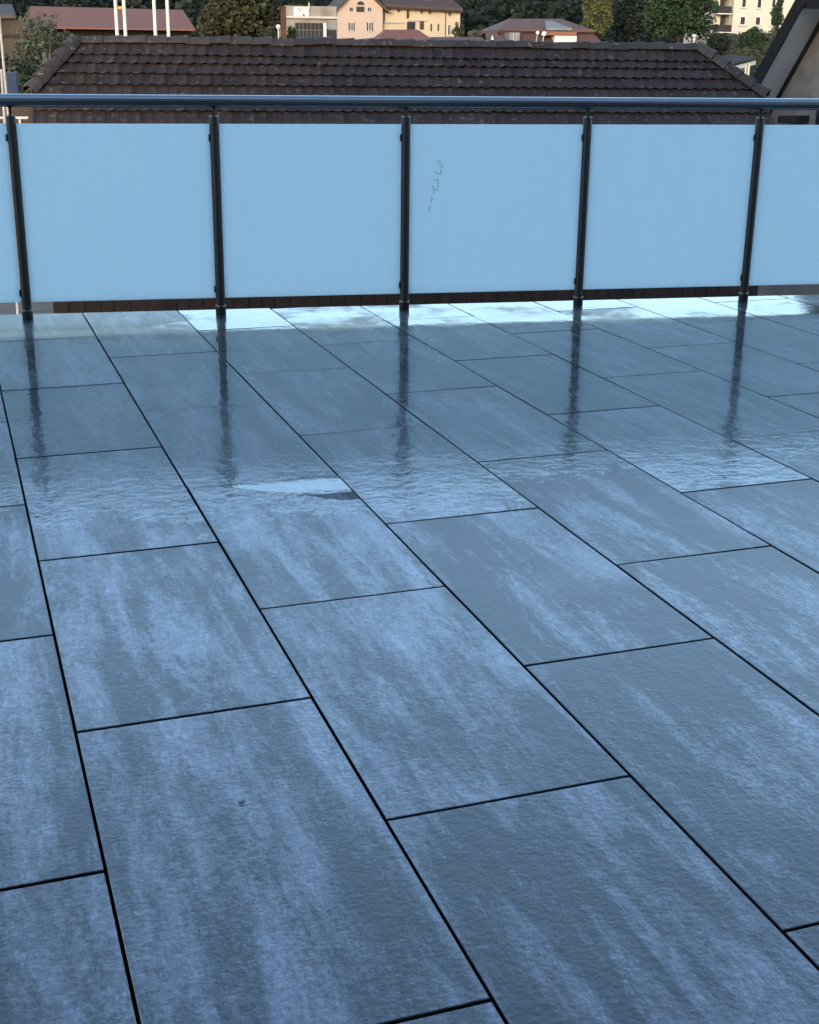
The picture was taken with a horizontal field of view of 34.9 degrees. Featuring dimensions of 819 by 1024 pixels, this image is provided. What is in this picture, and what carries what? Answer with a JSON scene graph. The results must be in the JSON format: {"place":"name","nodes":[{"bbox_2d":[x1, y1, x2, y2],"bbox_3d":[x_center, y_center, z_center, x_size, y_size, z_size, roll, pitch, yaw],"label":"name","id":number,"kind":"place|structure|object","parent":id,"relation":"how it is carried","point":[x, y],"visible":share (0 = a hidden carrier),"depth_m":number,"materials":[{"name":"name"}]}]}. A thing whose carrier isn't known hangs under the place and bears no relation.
{"place":"outdoors","nodes":[
{"label":"outdoors","id":0,"kind":"place"},
{"bbox_2d":[0,258,53,314],"bbox_3d":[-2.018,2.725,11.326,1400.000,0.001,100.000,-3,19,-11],"label":"ground","id":1,"kind":"structure","parent":0,"point":[37,308],"depth_m":34.43,"materials":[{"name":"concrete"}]},
{"bbox_2d":[0,16,8,114],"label":"thin pole","id":2,"kind":"object","parent":1,"relation":"on","point":[3,64],"visible":0.12,"depth_m":30.95,"materials":[{"name":"white metal"}]},
{"bbox_2d":[0,69,18,313],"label":"thin pole","id":3,"kind":"object","parent":1,"relation":"on","point":[4,121],"visible":0.32,"depth_m":30.35,"materials":[{"name":"white metal"}]},
{"bbox_2d":[6,72,19,93],"bbox_3d":[-15.527,-14.447,51.730,0.430,5.687,1.260,-3,19,-11],"label":"blue container","id":4,"kind":"object","parent":1,"relation":"on","point":[12,80],"visible":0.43,"depth_m":50.40,"materials":[{"name":"paint"}]},
{"bbox_2d":[0,117,27,277],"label":"white fence","id":5,"kind":"object","parent":1,"relation":"on","point":[19,118],"visible":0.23,"depth_m":36.97,"materials":[{"name":"paint"}]},
{"bbox_2d":[0,107,33,247],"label":"garden wall","id":6,"kind":"structure","parent":1,"relation":"on","point":[22,111],"depth_m":42.48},
{"bbox_2d":[18,75,31,93],"bbox_3d":[-16.302,-15.719,55.923,1.083,5.725,1.138,7,20,18],"label":"green bush","id":7,"kind":"object","parent":1,"relation":"on","point":[24,80],"visible":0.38,"depth_m":54.83,"materials":[{"name":"green plant"}]},
{"bbox_2d":[15,0,683,64],"bbox_3d":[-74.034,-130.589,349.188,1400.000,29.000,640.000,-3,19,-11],"label":"hillside","id":8,"kind":"structure","parent":0,"point":[669,38],"depth_m":243.35,"materials":[{"name":"green plant"}]},
{"bbox_2d":[0,44,24,93],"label":"leafy tree","id":9,"kind":"object","parent":8,"relation":"on","point":[9,67],"visible":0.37,"depth_m":63.55,"materials":[{"name":"green plant"}]},
{"bbox_2d":[0,4,39,93],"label":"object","id":10,"kind":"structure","parent":8,"relation":"on","point":[9,22],"depth_m":95.03,"materials":[{"name":"green plant"}]},
{"bbox_2d":[11,10,73,75],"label":"leafy tree","id":11,"kind":"object","parent":8,"relation":"on","point":[30,68],"visible":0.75,"depth_m":65.38,"materials":[{"name":"green plant"}]},
{"bbox_2d":[24,6,195,60],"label":"long red roofed hall","id":12,"kind":"structure","parent":8,"relation":"on","point":[83,21],"depth_m":121.60,"materials":[{"name":"red tile"}]},
{"bbox_2d":[114,0,118,34],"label":"white mast","id":13,"kind":"object","parent":8,"relation":"on","point":[116,18],"depth_m":56.70,"materials":[{"name":"metal"}]},
{"bbox_2d":[122,0,126,35],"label":"white mast","id":14,"kind":"object","parent":8,"relation":"on","point":[124,17],"depth_m":56.77,"materials":[{"name":"metal"}]},
{"bbox_2d":[152,0,156,34],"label":"white mast","id":15,"kind":"object","parent":8,"relation":"on","point":[154,16],"depth_m":57.00,"materials":[{"name":"metal"}]},
{"bbox_2d":[165,0,169,36],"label":"white mast","id":16,"kind":"object","parent":8,"relation":"on","point":[167,17],"depth_m":57.12,"materials":[{"name":"metal"}]},
{"bbox_2d":[149,0,194,36],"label":"conifer tree","id":17,"kind":"object","parent":8,"relation":"on","point":[172,3],"visible":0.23,"depth_m":213.32,"materials":[{"name":"green plant"}]},
{"bbox_2d":[194,0,280,37],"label":"broadleaf tree","id":18,"kind":"object","parent":8,"relation":"on","point":[241,18],"visible":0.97,"depth_m":98.45,"materials":[{"name":"green plant"}]},
{"bbox_2d":[257,26,281,38],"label":"green bush","id":19,"kind":"object","parent":8,"relation":"on","point":[269,31],"visible":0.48,"depth_m":86.09,"materials":[{"name":"green plant"}]},
{"bbox_2d":[280,6,286,37],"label":"steel pillar","id":20,"kind":"structure","parent":8,"relation":"on","point":[283,19],"depth_m":93.80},
{"bbox_2d":[286,26,296,38],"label":"green bush","id":21,"kind":"object","parent":8,"relation":"on","point":[291,31],"visible":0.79,"depth_m":112.83,"materials":[{"name":"green plant"}]},
{"bbox_2d":[295,0,306,5],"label":"conifer tree","id":22,"kind":"object","parent":8,"relation":"on","point":[300,1],"visible":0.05,"depth_m":223.36,"materials":[{"name":"green plant"}]},
{"bbox_2d":[277,6,336,38],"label":"concrete hall","id":23,"kind":"structure","parent":8,"relation":"on","point":[312,21],"depth_m":141.58,"materials":[{"name":"white paint"}]},
{"bbox_2d":[0,0,683,43],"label":"hill forest","id":24,"kind":"object","parent":8,"relation":"on","point":[563,9],"visible":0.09,"depth_m":211.62,"materials":[{"name":"green plant"}]},
{"bbox_2d":[328,0,462,38],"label":"gabled house","id":25,"kind":"structure","parent":8,"relation":"on","point":[360,19],"depth_m":190.97,"materials":[{"name":"beige paint"}]},
{"bbox_2d":[349,22,354,30],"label":"window","id":26,"kind":"structure","parent":25,"relation":"in","point":[351,24],"depth_m":189.54,"materials":[{"name":"white glass"}]},
{"bbox_2d":[367,22,372,30],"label":"window","id":27,"kind":"structure","parent":25,"relation":"in","point":[369,24],"depth_m":190.00,"materials":[{"name":"grey glass"}]},
{"bbox_2d":[407,22,414,29],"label":"doorway","id":28,"kind":"structure","parent":25,"relation":"in","point":[410,25],"depth_m":192.01,"materials":[{"name":"glass"}]},
{"bbox_2d":[420,22,423,29],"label":"door","id":29,"kind":"structure","parent":25,"relation":"in","point":[421,23],"depth_m":192.33,"materials":[{"name":"brown wood"}]},
{"bbox_2d":[447,24,450,35],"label":"window","id":30,"kind":"structure","parent":25,"relation":"in","point":[449,25],"depth_m":193.32,"materials":[{"name":"grey glass"}]},
{"bbox_2d":[374,30,431,39],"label":"garden pavilion","id":31,"kind":"structure","parent":8,"relation":"on","point":[407,34],"depth_m":117.00,"materials":[{"name":"red tile"}]},
{"bbox_2d":[430,37,483,40],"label":"shed","id":32,"kind":"structure","parent":8,"relation":"on","point":[458,38],"depth_m":123.06,"materials":[{"name":"grey"}]},
{"bbox_2d":[451,22,464,36],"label":"climbing bush","id":33,"kind":"object","parent":8,"relation":"on","point":[460,31],"visible":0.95,"depth_m":187.46,"materials":[{"name":"green plant"}]},
{"bbox_2d":[460,0,489,36],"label":"conifer tree","id":34,"kind":"object","parent":8,"relation":"on","point":[473,4],"visible":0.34,"depth_m":216.51,"materials":[{"name":"green plant"}]},
{"bbox_2d":[467,29,485,39],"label":"green bush","id":35,"kind":"object","parent":8,"relation":"on","point":[472,33],"visible":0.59,"depth_m":144.64,"materials":[{"name":"green plant"}]},
{"bbox_2d":[485,33,503,40],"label":"annex","id":36,"kind":"object","parent":8,"relation":"on","point":[494,36],"visible":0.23,"depth_m":126.04,"materials":[{"name":"pink paint"}]},
{"bbox_2d":[491,0,524,34],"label":"conifer tree","id":37,"kind":"object","parent":8,"relation":"on","point":[511,5],"visible":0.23,"depth_m":223.90,"materials":[{"name":"green plant"}]},
{"bbox_2d":[479,19,600,42],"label":"brown roofed house","id":38,"kind":"structure","parent":8,"relation":"on","point":[552,30],"depth_m":138.67,"materials":[{"name":"brown wood"}]},
{"bbox_2d":[527,1,552,18],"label":"conifer tree","id":39,"kind":"object","parent":8,"relation":"on","point":[535,6],"visible":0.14,"depth_m":231.75,"materials":[{"name":"green plant"}]},
{"bbox_2d":[553,0,581,22],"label":"conifer tree","id":40,"kind":"object","parent":8,"relation":"on","point":[575,13],"visible":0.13,"depth_m":219.58,"materials":[{"name":"green plant"}]},
{"bbox_2d":[579,0,614,39],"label":"bright tree","id":41,"kind":"object","parent":8,"relation":"on","point":[600,27],"visible":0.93,"depth_m":160.55,"materials":[{"name":"green plant"}]},
{"bbox_2d":[611,0,658,42],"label":"green tree","id":42,"kind":"object","parent":8,"relation":"on","point":[628,23],"visible":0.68,"depth_m":171.28,"materials":[{"name":"green plant"}]},
{"bbox_2d":[640,0,720,42],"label":"green tree","id":43,"kind":"object","parent":8,"relation":"on","point":[670,18],"visible":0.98,"depth_m":147.02,"materials":[{"name":"green plant"}]},
{"bbox_2d":[704,32,730,55],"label":"green bush","id":44,"kind":"object","parent":8,"relation":"on","point":[721,45],"visible":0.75,"depth_m":94.93,"materials":[{"name":"green plant"}]},
{"bbox_2d":[710,54,757,78],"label":"white portico","id":45,"kind":"structure","parent":8,"relation":"on","point":[745,62],"depth_m":88.48,"materials":[{"name":"paint"}]},
{"bbox_2d":[683,0,794,43],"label":"apartment block","id":46,"kind":"structure","parent":8,"relation":"on","point":[733,16],"depth_m":190.46,"materials":[{"name":"beige paint"}]},
{"bbox_2d":[720,16,724,24],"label":"balcony door","id":47,"kind":"structure","parent":46,"relation":"in","point":[722,17],"depth_m":191.26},
{"bbox_2d":[738,16,745,25],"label":"window","id":48,"kind":"structure","parent":46,"relation":"in","point":[742,21],"depth_m":190.33,"materials":[{"name":"white paint"}]},
{"bbox_2d":[741,0,746,8],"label":"window","id":49,"kind":"structure","parent":46,"relation":"in","point":[743,4],"depth_m":189.58,"materials":[{"name":"white paint"}]},
{"bbox_2d":[754,17,760,26],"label":"window","id":50,"kind":"structure","parent":46,"relation":"in","point":[757,19],"depth_m":190.81,"materials":[{"name":"white paint"}]},
{"bbox_2d":[756,0,761,8],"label":"window","id":51,"kind":"structure","parent":46,"relation":"in","point":[759,2],"depth_m":190.00,"materials":[{"name":"white paint"}]},
{"bbox_2d":[771,0,775,7],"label":"window","id":52,"kind":"structure","parent":46,"relation":"in","point":[773,3],"depth_m":190.42,"materials":[{"name":"white paint"}]},
{"bbox_2d":[734,26,769,49],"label":"round bush","id":53,"kind":"object","parent":8,"relation":"on","point":[752,37],"visible":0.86,"depth_m":118.44,"materials":[{"name":"green plant"}]},
{"bbox_2d":[727,33,776,75],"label":"planted bank","id":54,"kind":"structure","parent":8,"relation":"on","point":[753,70],"depth_m":118.65,"materials":[{"name":"green plant"}]},
{"bbox_2d":[699,30,776,69],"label":"bank ground cover","id":55,"kind":"object","parent":54,"relation":"on","point":[746,50],"visible":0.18,"depth_m":116.02,"materials":[{"name":"green plant"}]},
{"bbox_2d":[770,0,784,32],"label":"slim tree","id":56,"kind":"object","parent":8,"relation":"on","point":[777,16],"visible":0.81,"depth_m":150.65,"materials":[{"name":"green plant"}]},
{"bbox_2d":[22,34,774,313],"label":"tiled house","id":57,"kind":"structure","parent":0,"point":[186,65],"depth_m":23.55,"materials":[{"name":"brown tile"}]},
{"bbox_2d":[0,295,818,1023],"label":"terrace floor","id":58,"kind":"structure","parent":0,"point":[462,661],"depth_m":2.98,"materials":[{"name":"grey tile"}]},
{"bbox_2d":[0,94,818,319],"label":"balcony railing","id":59,"kind":"object","parent":58,"relation":"on","point":[404,208],"visible":1,"depth_m":7.02,"materials":[{"name":"glass"}]},
{"bbox_2d":[750,0,818,295],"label":"gable house","id":60,"kind":"structure","parent":0,"point":[788,67],"depth_m":28.57,"materials":[{"name":"black wood"}]},
{"bbox_2d":[815,110,818,124],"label":"window","id":61,"kind":"structure","parent":60,"relation":"in","point":[817,113],"depth_m":28.66,"materials":[{"name":"black glass"}]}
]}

